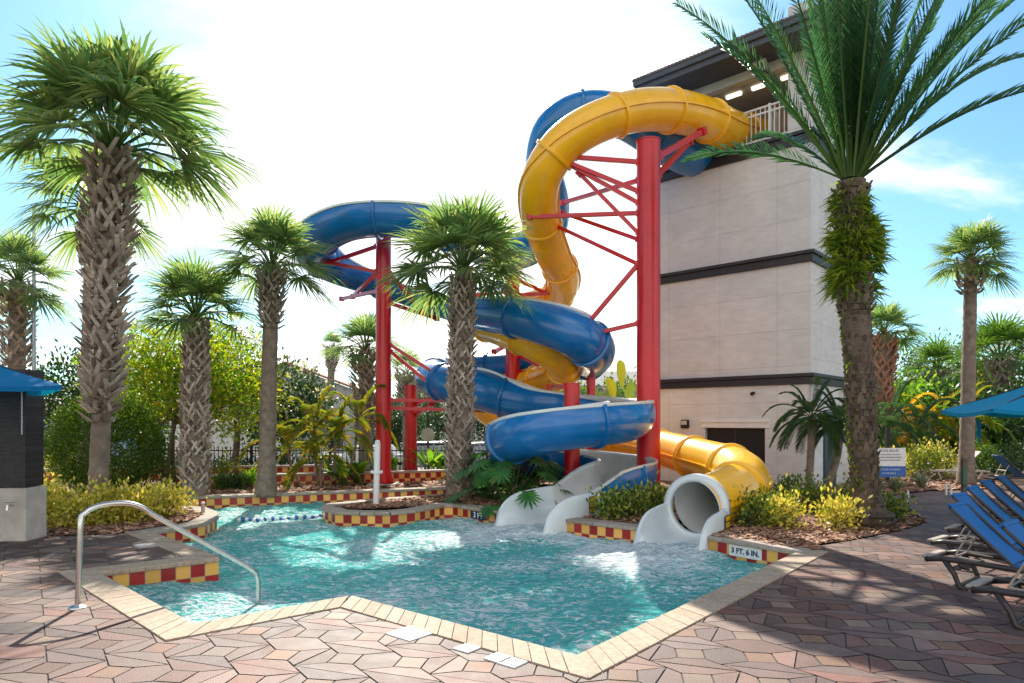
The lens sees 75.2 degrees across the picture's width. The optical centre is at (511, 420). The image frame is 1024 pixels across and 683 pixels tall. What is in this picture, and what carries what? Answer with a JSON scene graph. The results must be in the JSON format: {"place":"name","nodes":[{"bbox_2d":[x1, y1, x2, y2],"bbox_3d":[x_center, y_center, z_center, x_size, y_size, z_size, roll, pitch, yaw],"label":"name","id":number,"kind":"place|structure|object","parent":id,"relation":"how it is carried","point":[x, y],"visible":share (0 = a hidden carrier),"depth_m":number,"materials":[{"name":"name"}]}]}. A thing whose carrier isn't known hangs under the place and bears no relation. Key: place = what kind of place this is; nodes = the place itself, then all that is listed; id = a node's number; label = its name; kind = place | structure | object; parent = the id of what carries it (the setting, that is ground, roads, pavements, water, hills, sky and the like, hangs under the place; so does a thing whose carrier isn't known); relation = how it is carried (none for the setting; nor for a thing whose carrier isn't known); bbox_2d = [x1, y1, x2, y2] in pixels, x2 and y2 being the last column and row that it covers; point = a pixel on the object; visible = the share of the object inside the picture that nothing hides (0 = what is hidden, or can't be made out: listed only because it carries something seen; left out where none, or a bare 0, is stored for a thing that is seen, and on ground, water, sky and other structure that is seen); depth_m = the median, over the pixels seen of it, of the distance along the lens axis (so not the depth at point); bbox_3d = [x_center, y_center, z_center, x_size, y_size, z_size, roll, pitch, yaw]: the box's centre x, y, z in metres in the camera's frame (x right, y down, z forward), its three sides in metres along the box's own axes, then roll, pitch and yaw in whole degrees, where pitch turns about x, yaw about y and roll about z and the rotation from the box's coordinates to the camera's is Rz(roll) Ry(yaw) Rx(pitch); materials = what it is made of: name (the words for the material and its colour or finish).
{"place":"outdoors","nodes":[
{"label":"outdoors","id":0,"kind":"place"},
{"bbox_2d":[402,447,446,469],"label":"ginger plant","id":1,"kind":"object","parent":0,"point":[430,454],"visible":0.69,"depth_m":20.17,"materials":[{"name":"green plant"}]},
{"bbox_2d":[125,500,766,654],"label":"water","id":2,"kind":"structure","parent":0,"point":[571,593],"depth_m":8.15,"materials":[{"name":"teal liquid"}]},
{"bbox_2d":[0,486,1023,682],"bbox_3d":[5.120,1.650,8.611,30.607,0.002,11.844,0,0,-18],"label":"deck paving","id":3,"kind":"structure","parent":0,"point":[16,651],"depth_m":5.04,"materials":[{"name":"stone"}]},
{"bbox_2d":[0,369,46,541],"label":"kiosk","id":4,"kind":"object","parent":3,"relation":"on","point":[23,502],"visible":0.82,"depth_m":9.14,"materials":[{"name":"black stone"}]},
{"bbox_2d":[0,365,61,395],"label":"parasol","id":5,"kind":"object","parent":3,"relation":"on","point":[13,380],"visible":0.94,"depth_m":7.90,"materials":[{"name":"fabric"}]},
{"bbox_2d":[68,500,260,609],"bbox_3d":[-3.255,1.690,6.403,1.715,1.919,0.140,0,0,-43],"label":"handrail","id":6,"kind":"object","parent":3,"relation":"on","point":[77,605],"visible":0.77,"depth_m":6.13,"materials":[{"name":"metal"}]},
{"bbox_2d":[386,626,431,641],"bbox_3d":[-0.783,1.644,5.156,0.270,0.014,0.270,0,0,39],"label":"skimmer lid","id":7,"kind":"object","parent":3,"relation":"on","point":[409,633],"visible":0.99,"depth_m":5.13,"materials":[{"name":"white paint"}]},
{"bbox_2d":[921,501,1023,590],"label":"sunbed","id":8,"kind":"object","parent":3,"relation":"on","point":[979,526],"visible":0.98,"depth_m":6.60,"materials":[{"name":"blue fabric"}]},
{"bbox_2d":[927,492,1023,569],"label":"sunbed","id":9,"kind":"object","parent":3,"relation":"on","point":[949,541],"visible":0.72,"depth_m":7.59,"materials":[{"name":"blue fabric"}]},
{"bbox_2d":[944,485,1015,551],"bbox_3d":[6.323,1.253,8.089,0.597,0.845,1.734,0,0,-42],"label":"sunbed","id":10,"kind":"object","parent":3,"relation":"on","point":[987,501],"visible":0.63,"depth_m":8.43,"materials":[{"name":"blue fabric"}]},
{"bbox_2d":[941,386,1023,441],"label":"parasol","id":11,"kind":"object","parent":3,"relation":"on","point":[1009,403],"visible":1,"depth_m":9.60,"materials":[{"name":"teal fabric"}]},
{"bbox_2d":[965,518,1023,630],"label":"sunbed","id":12,"kind":"object","parent":3,"relation":"on","point":[1013,529],"visible":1,"depth_m":5.41,"materials":[{"name":"blue fabric"}]},
{"bbox_2d":[979,479,1023,523],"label":"sunbed","id":13,"kind":"object","parent":3,"relation":"on","point":[997,492],"visible":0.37,"depth_m":9.24,"materials":[{"name":"blue fabric"}]},
{"bbox_2d":[981,454,1023,487],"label":"sunbed","id":14,"kind":"object","parent":3,"relation":"on","point":[1006,464],"visible":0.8,"depth_m":16.28,"materials":[{"name":"blue fabric"}]},
{"bbox_2d":[985,475,1023,515],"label":"sunbed","id":15,"kind":"object","parent":3,"relation":"on","point":[1010,485],"visible":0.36,"depth_m":10.04,"materials":[{"name":"blue fabric"}]},
{"bbox_2d":[0,0,1023,398],"label":"sky","id":16,"kind":"structure","parent":0,"point":[336,101],"materials":[{"name":"white"}]},
{"bbox_2d":[45,461,1023,472],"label":"parking lot","id":17,"kind":"structure","parent":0,"point":[419,468],"depth_m":37.18,"materials":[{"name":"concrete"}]},
{"bbox_2d":[29,338,179,453],"bbox_3d":[-17.272,-0.363,26.947,8.603,5.844,4.511,0,0,0],"label":"broadleaf tree","id":18,"kind":"object","parent":17,"relation":"on","point":[49,407],"visible":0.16,"depth_m":26.50,"materials":[{"name":"green plant"}]},
{"bbox_2d":[159,398,309,460],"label":"street house","id":19,"kind":"structure","parent":17,"relation":"on","point":[217,441],"depth_m":43.50,"materials":[{"name":"beige paint"}]},
{"bbox_2d":[316,329,349,449],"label":"cabbage palm","id":20,"kind":"object","parent":17,"relation":"on","point":[331,363],"visible":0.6,"depth_m":39.81,"materials":[{"name":"green plant"}]},
{"bbox_2d":[277,361,401,453],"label":"gable house","id":21,"kind":"structure","parent":17,"relation":"on","point":[340,389],"depth_m":45.00,"materials":[{"name":"grey glass"}]},
{"bbox_2d":[350,393,444,449],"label":"broadleaf tree","id":22,"kind":"object","parent":17,"relation":"on","point":[396,425],"visible":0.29,"depth_m":41.71,"materials":[{"name":"green plant"}]},
{"bbox_2d":[391,347,423,469],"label":"cabbage palm","id":23,"kind":"object","parent":17,"relation":"on","point":[404,378],"visible":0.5,"depth_m":30.77,"materials":[{"name":"green plant"}]},
{"bbox_2d":[392,389,484,441],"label":"broadleaf tree","id":24,"kind":"object","parent":17,"relation":"on","point":[442,425],"visible":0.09,"depth_m":45.86,"materials":[{"name":"green plant"}]},
{"bbox_2d":[575,371,636,397],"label":"street house","id":25,"kind":"structure","parent":17,"relation":"on","point":[630,374],"depth_m":42.25,"materials":[{"name":"beige paint"}]},
{"bbox_2d":[891,361,960,447],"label":"broadleaf tree","id":26,"kind":"object","parent":17,"relation":"on","point":[908,391],"visible":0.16,"depth_m":26.17,"materials":[{"name":"green plant"}]},
{"bbox_2d":[895,331,979,448],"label":"cabbage palm","id":27,"kind":"object","parent":17,"relation":"on","point":[935,351],"visible":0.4,"depth_m":29.85,"materials":[{"name":"green plant"}]},
{"bbox_2d":[901,313,1023,384],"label":"broadleaf tree","id":28,"kind":"object","parent":17,"relation":"on","point":[1018,352],"visible":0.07,"depth_m":35.96,"materials":[{"name":"green plant"}]},
{"bbox_2d":[929,310,1023,392],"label":"cabbage palm","id":29,"kind":"object","parent":17,"relation":"on","point":[1004,332],"visible":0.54,"depth_m":26.75,"materials":[{"name":"green plant"}]},
{"bbox_2d":[46,473,1023,550],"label":"ground","id":30,"kind":"structure","parent":0,"point":[1018,482],"depth_m":16.22,"materials":[{"name":"brown soil"}]},
{"bbox_2d":[0,134,172,490],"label":"cabbage palm","id":31,"kind":"object","parent":30,"relation":"on","point":[73,242],"visible":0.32,"depth_m":16.26,"materials":[{"name":"green plant"}]},
{"bbox_2d":[44,387,175,492],"bbox_3d":[-9.465,0.547,15.607,2.838,2.792,2.859,0,0,0],"label":"topiary shrub","id":32,"kind":"object","parent":30,"relation":"on","point":[57,446],"visible":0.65,"depth_m":15.06,"materials":[{"name":"green plant"}]},
{"bbox_2d":[47,507,204,536],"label":"mulch","id":33,"kind":"object","parent":30,"relation":"on","point":[115,529],"visible":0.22,"depth_m":10.29,"materials":[{"name":"brown wood"}]},
{"bbox_2d":[44,475,86,523],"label":"shrub","id":34,"kind":"object","parent":33,"relation":"on","point":[51,497],"visible":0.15,"depth_m":10.56,"materials":[{"name":"yellow plant"}]},
{"bbox_2d":[47,480,113,529],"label":"shrub","id":35,"kind":"object","parent":33,"relation":"on","point":[70,517],"visible":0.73,"depth_m":10.22,"materials":[{"name":"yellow plant"}]},
{"bbox_2d":[72,474,149,523],"bbox_3d":[-6.524,1.369,10.766,1.250,1.023,1.032,0,0,0],"label":"shrub","id":36,"kind":"object","parent":33,"relation":"on","point":[105,489],"visible":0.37,"depth_m":10.67,"materials":[{"name":"yellow plant"}]},
{"bbox_2d":[0,11,273,494],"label":"cabbage palm","id":37,"kind":"object","parent":33,"relation":"on","point":[106,74],"visible":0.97,"depth_m":11.25,"materials":[{"name":"green plant"}]},
{"bbox_2d":[94,476,187,523],"bbox_3d":[-6.177,1.409,10.938,1.306,1.029,1.270,0,0,0],"label":"shrub","id":38,"kind":"object","parent":33,"relation":"on","point":[144,501],"visible":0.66,"depth_m":10.80,"materials":[{"name":"yellow plant"}]},
{"bbox_2d":[131,474,207,518],"bbox_3d":[-6.028,1.395,11.621,1.113,0.996,1.136,0,0,0],"label":"shrub","id":39,"kind":"object","parent":33,"relation":"on","point":[179,502],"visible":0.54,"depth_m":11.58,"materials":[{"name":"yellow plant"}]},
{"bbox_2d":[68,300,290,481],"bbox_3d":[-9.495,-0.975,18.507,5.841,5.363,3.577,0,0,9],"label":"flowering tree","id":40,"kind":"object","parent":30,"relation":"on","point":[155,376],"visible":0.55,"depth_m":18.22,"materials":[{"name":"green plant"}]},
{"bbox_2d":[44,464,345,480],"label":"tiled garden wall","id":41,"kind":"structure","parent":30,"relation":"on","point":[308,468],"depth_m":20.10,"materials":[{"name":"tile"}]},
{"bbox_2d":[124,247,266,495],"bbox_3d":[-7.010,-1.067,14.750,3.338,5.539,3.383,0,0,0],"label":"cabbage palm","id":42,"kind":"object","parent":30,"relation":"on","point":[190,279],"visible":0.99,"depth_m":14.59,"materials":[{"name":"green plant"}]},
{"bbox_2d":[175,315,306,464],"bbox_3d":[-8.562,-0.811,20.372,4.046,5.052,3.039,0,0,0],"label":"dark tree","id":43,"kind":"object","parent":30,"relation":"on","point":[236,445],"visible":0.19,"depth_m":20.42,"materials":[{"name":"green plant"}]},
{"bbox_2d":[44,444,487,470],"bbox_3d":[-5.720,1.230,20.900,19.860,1.020,0.100,0,0,0],"label":"iron fence","id":44,"kind":"object","parent":30,"relation":"on","point":[251,450],"visible":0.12,"depth_m":20.89,"materials":[{"name":"metal"}]},
{"bbox_2d":[176,480,445,492],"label":"mulch","id":45,"kind":"object","parent":30,"relation":"on","point":[350,485],"visible":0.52,"depth_m":16.89,"materials":[{"name":"brown wood"}]},
{"bbox_2d":[238,384,398,490],"bbox_3d":[-4.959,0.429,17.131,3.962,2.775,2.406,0,0,0],"label":"areca palm","id":46,"kind":"object","parent":30,"relation":"on","point":[338,424],"visible":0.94,"depth_m":16.90,"materials":[{"name":"green plant"}]},
{"bbox_2d":[176,469,502,486],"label":"tiled garden wall","id":47,"kind":"structure","parent":30,"relation":"on","point":[397,476],"depth_m":18.23,"materials":[{"name":"tile"}]},
{"bbox_2d":[320,238,485,486],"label":"steel column","id":48,"kind":"structure","parent":30,"relation":"on","point":[384,352],"depth_m":17.35,"materials":[{"name":"metal"}]},
{"bbox_2d":[334,493,498,508],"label":"mulch","id":49,"kind":"object","parent":30,"relation":"on","point":[427,499],"visible":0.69,"depth_m":13.36,"materials":[{"name":"brown wood"}]},
{"bbox_2d":[371,440,382,503],"bbox_3d":[-2.656,1.012,13.063,0.228,1.279,0.168,0,0,30],"label":"spray pole","id":50,"kind":"object","parent":49,"relation":"on","point":[376,471],"visible":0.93,"depth_m":13.01,"materials":[{"name":"white paint"}]},
{"bbox_2d":[368,185,549,499],"bbox_3d":[-1.021,-1.605,14.146,3.760,6.520,3.784,0,0,-28],"label":"cabbage palm","id":51,"kind":"object","parent":49,"relation":"on","point":[469,226],"visible":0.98,"depth_m":14.00,"materials":[{"name":"green plant"}]},
{"bbox_2d":[404,385,433,469],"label":"steel column","id":52,"kind":"structure","parent":30,"relation":"on","point":[411,416],"depth_m":20.34,"materials":[{"name":"metal"}]},
{"bbox_2d":[476,274,575,481],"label":"steel column","id":53,"kind":"structure","parent":30,"relation":"on","point":[512,367],"depth_m":18.64,"materials":[{"name":"metal"}]},
{"bbox_2d":[484,490,679,523],"bbox_3d":[1.501,1.646,13.170,5.510,0.001,5.464,0,0,0],"label":"planting bed","id":54,"kind":"object","parent":30,"relation":"on","point":[608,519],"visible":0.09,"depth_m":11.34,"materials":[{"name":"brown wood"}]},
{"bbox_2d":[432,453,541,503],"bbox_3d":[-0.450,1.172,14.026,2.366,1.215,2.235,0,0,20],"label":"philodendron","id":55,"kind":"object","parent":54,"relation":"on","point":[477,481],"visible":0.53,"depth_m":13.49,"materials":[{"name":"green plant"}]},
{"bbox_2d":[449,449,573,519],"bbox_3d":[0.072,1.123,13.189,2.757,1.479,2.929,0,0,0],"label":"philodendron","id":56,"kind":"object","parent":54,"relation":"on","point":[500,474],"visible":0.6,"depth_m":12.76,"materials":[{"name":"green plant"}]},
{"bbox_2d":[505,463,564,491],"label":"philodendron","id":57,"kind":"object","parent":54,"relation":"on","point":[550,470],"visible":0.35,"depth_m":13.79,"materials":[{"name":"green plant"}]},
{"bbox_2d":[546,383,579,475],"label":"steel column","id":58,"kind":"structure","parent":54,"relation":"on","point":[571,398],"depth_m":13.86,"materials":[{"name":"metal"}]},
{"bbox_2d":[585,476,639,520],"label":"shrub","id":59,"kind":"object","parent":54,"relation":"on","point":[613,507],"visible":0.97,"depth_m":11.10,"materials":[{"name":"green plant"}]},
{"bbox_2d":[607,480,664,517],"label":"shrub","id":60,"kind":"object","parent":54,"relation":"on","point":[635,495],"visible":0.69,"depth_m":11.36,"materials":[{"name":"green plant"}]},
{"bbox_2d":[623,471,675,511],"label":"shrub","id":61,"kind":"object","parent":54,"relation":"on","point":[655,500],"visible":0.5,"depth_m":11.87,"materials":[{"name":"green plant"}]},
{"bbox_2d":[526,126,707,491],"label":"steel column","id":62,"kind":"structure","parent":30,"relation":"on","point":[646,191],"depth_m":14.35,"materials":[{"name":"metal"}]},
{"bbox_2d":[473,85,772,550],"bbox_3d":[1.364,-3.116,15.598,8.883,10.632,10.602,0,0,22],"label":"yellow tube slide","id":63,"kind":"object","parent":62,"relation":"attached to","point":[710,471],"visible":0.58,"depth_m":14.82,"materials":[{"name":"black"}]},
{"bbox_2d":[632,0,894,488],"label":"hotel stair tower","id":64,"kind":"structure","parent":30,"relation":"on","point":[749,330],"depth_m":17.40,"materials":[{"name":"paint"}]},
{"bbox_2d":[293,88,719,534],"bbox_3d":[0.195,-3.098,18.028,9.616,10.596,11.224,0,0,-44],"label":"blue flume slide","id":65,"kind":"object","parent":64,"relation":"attached to","point":[530,421],"visible":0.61,"depth_m":15.16,"materials":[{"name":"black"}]},
{"bbox_2d":[708,428,764,462],"bbox_3d":[5.958,0.978,17.692,1.611,1.545,0.065,0,0,43],"label":"door","id":66,"kind":"structure","parent":64,"relation":"in","point":[753,440],"depth_m":17.50,"materials":[{"name":"metal"}]},
{"bbox_2d":[712,501,925,549],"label":"mulch","id":67,"kind":"object","parent":30,"relation":"on","point":[836,535],"visible":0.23,"depth_m":9.77,"materials":[{"name":"brown wood"}]},
{"bbox_2d":[712,484,795,526],"bbox_3d":[3.800,1.423,10.410,1.151,0.894,1.067,0,0,0],"label":"shrub","id":68,"kind":"object","parent":67,"relation":"on","point":[746,515],"visible":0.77,"depth_m":10.33,"materials":[{"name":"green plant"}]},
{"bbox_2d":[757,473,816,529],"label":"shrub","id":69,"kind":"object","parent":67,"relation":"on","point":[786,509],"visible":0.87,"depth_m":10.24,"materials":[{"name":"yellow plant"}]},
{"bbox_2d":[770,468,824,506],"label":"shrub","id":70,"kind":"object","parent":67,"relation":"on","point":[786,484],"visible":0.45,"depth_m":12.53,"materials":[{"name":"green plant"}]},
{"bbox_2d":[782,469,837,513],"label":"shrub","id":71,"kind":"object","parent":67,"relation":"on","point":[814,491],"visible":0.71,"depth_m":11.82,"materials":[{"name":"green plant"}]},
{"bbox_2d":[761,376,884,500],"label":"pygmy date palm","id":72,"kind":"object","parent":67,"relation":"on","point":[833,430],"visible":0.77,"depth_m":13.34,"materials":[{"name":"green plant"}]},
{"bbox_2d":[809,482,880,531],"bbox_3d":[4.964,1.361,10.146,0.974,0.861,1.058,0,0,0],"label":"shrub","id":73,"kind":"object","parent":67,"relation":"on","point":[840,513],"visible":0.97,"depth_m":10.04,"materials":[{"name":"yellow plant"}]},
{"bbox_2d":[672,0,1023,528],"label":"date palm","id":74,"kind":"object","parent":67,"relation":"on","point":[848,80],"visible":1,"depth_m":10.30,"materials":[{"name":"green plant"}]},
{"bbox_2d":[881,483,923,521],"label":"shrub","id":75,"kind":"object","parent":67,"relation":"on","point":[893,505],"visible":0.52,"depth_m":11.01,"materials":[{"name":"green plant"}]},
{"bbox_2d":[875,379,959,471],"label":"areca palm","id":76,"kind":"object","parent":30,"relation":"on","point":[895,422],"visible":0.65,"depth_m":21.19,"materials":[{"name":"green plant"}]},
{"bbox_2d":[880,473,1001,494],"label":"mulch","id":77,"kind":"object","parent":30,"relation":"on","point":[933,485],"visible":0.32,"depth_m":16.63,"materials":[{"name":"brown wood"}]},
{"bbox_2d":[877,427,905,481],"bbox_3d":[9.895,0.900,17.495,0.868,1.500,0.109,0,0,0],"label":"rules sign","id":78,"kind":"object","parent":77,"relation":"on","point":[892,462],"visible":0.91,"depth_m":17.45,"materials":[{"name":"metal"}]},
{"bbox_2d":[901,438,957,478],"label":"shrub","id":79,"kind":"object","parent":77,"relation":"on","point":[930,455],"visible":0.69,"depth_m":18.49,"materials":[{"name":"green plant"}]},
{"bbox_2d":[906,435,958,477],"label":"shrub","id":80,"kind":"object","parent":77,"relation":"on","point":[940,446],"visible":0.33,"depth_m":19.21,"materials":[{"name":"green plant"}]},
{"bbox_2d":[917,214,1023,484],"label":"cabbage palm","id":81,"kind":"object","parent":77,"relation":"on","point":[964,240],"visible":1,"depth_m":16.85,"materials":[{"name":"green plant"}]},
{"bbox_2d":[955,436,1008,474],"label":"shrub","id":82,"kind":"object","parent":30,"relation":"on","point":[982,463],"visible":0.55,"depth_m":20.62,"materials":[{"name":"green plant"}]},
{"bbox_2d":[984,434,1023,474],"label":"shrub","id":83,"kind":"object","parent":30,"relation":"on","point":[1018,462],"visible":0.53,"depth_m":20.93,"materials":[{"name":"green plant"}]},
{"label":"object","id":84,"kind":"structure","parent":30,"relation":"on","visible":0},
{"bbox_2d":[199,200,345,497],"bbox_3d":[-5.394,-1.647,14.962,3.335,6.708,3.377,0,0,0],"label":"cabbage palm","id":85,"kind":"object","parent":84,"relation":"on","point":[275,232],"visible":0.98,"depth_m":14.84,"materials":[{"name":"green plant"}]},
{"bbox_2d":[58,532,828,679],"bbox_3d":[-1.213,1.662,6.856,9.781,0.052,4.623,0,0,9],"label":"pool coping","id":86,"kind":"object","parent":84,"relation":"on","point":[163,623],"visible":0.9,"depth_m":5.60,"materials":[{"name":"stone"}]},
{"bbox_2d":[129,487,823,553],"bbox_3d":[-2.153,1.662,11.143,7.438,0.052,11.228,0,0,-32],"label":"planter coping","id":87,"kind":"object","parent":84,"relation":"on","point":[209,516],"visible":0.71,"depth_m":11.99,"materials":[{"name":"grey stone"}]},
{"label":"pool basin","id":88,"kind":"structure","parent":0,"visible":0},
{"bbox_2d":[107,490,790,585],"bbox_3d":[-2.040,1.845,10.842,12.197,0.300,8.668,0,0,44],"label":"pool tile band","id":89,"kind":"object","parent":88,"relation":"attached to","point":[197,573],"visible":0.2,"depth_m":11.22,"materials":[{"name":"tile"}]},
{"bbox_2d":[729,544,761,560],"bbox_3d":[3.153,1.777,8.997,0.011,0.150,0.500,0,0,-37],"label":"depth marker","id":90,"kind":"object","parent":89,"relation":"attached to","point":[745,552],"visible":1,"depth_m":8.99,"materials":[{"name":"white tile"}]},
{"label":"lawn bank","id":91,"kind":"structure","parent":0,"visible":0},
{"bbox_2d":[32,208,35,369],"bbox_3d":[-17.494,-2.729,24.000,0.634,10.357,0.148,0,0,0],"label":"street lamp","id":92,"kind":"object","parent":91,"relation":"on","point":[34,332],"visible":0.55,"depth_m":23.96,"materials":[{"name":"metal"}]},
{"bbox_2d":[0,224,81,369],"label":"cabbage palm","id":93,"kind":"object","parent":91,"relation":"on","point":[16,299],"visible":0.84,"depth_m":23.74,"materials":[{"name":"green plant"}]},
{"bbox_2d":[216,346,349,464],"bbox_3d":[-8.544,-0.344,25.119,4.971,5.046,3.870,0,0,0],"label":"blossom tree","id":94,"kind":"object","parent":91,"relation":"on","point":[311,398],"visible":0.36,"depth_m":24.66,"materials":[{"name":"green plant"}]},
{"bbox_2d":[313,309,411,469],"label":"cabbage palm","id":95,"kind":"object","parent":91,"relation":"on","point":[361,363],"visible":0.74,"depth_m":23.67,"materials":[{"name":"green plant"}]},
{"bbox_2d":[595,360,636,398],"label":"banana plant","id":96,"kind":"object","parent":91,"relation":"on","point":[610,390],"visible":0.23,"depth_m":23.47,"materials":[{"name":"green plant"}]},
{"bbox_2d":[871,298,941,447],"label":"cabbage palm","id":97,"kind":"object","parent":91,"relation":"on","point":[886,343],"visible":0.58,"depth_m":23.66,"materials":[{"name":"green plant"}]},
{"bbox_2d":[877,392,958,465],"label":"areca palm","id":98,"kind":"object","parent":91,"relation":"on","point":[901,438],"visible":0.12,"depth_m":23.91,"materials":[{"name":"green plant"}]},
{"bbox_2d":[883,385,1019,467],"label":"areca palm","id":99,"kind":"object","parent":91,"relation":"on","point":[944,419],"visible":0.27,"depth_m":22.60,"materials":[{"name":"green plant"}]},
{"bbox_2d":[899,368,1022,455],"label":"broadleaf tree","id":100,"kind":"object","parent":91,"relation":"on","point":[948,389],"visible":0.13,"depth_m":25.46,"materials":[{"name":"green plant"}]},
{"bbox_2d":[949,386,1023,472],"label":"broadleaf tree","id":101,"kind":"object","parent":91,"relation":"on","point":[1016,426],"visible":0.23,"depth_m":23.01,"materials":[{"name":"green plant"}]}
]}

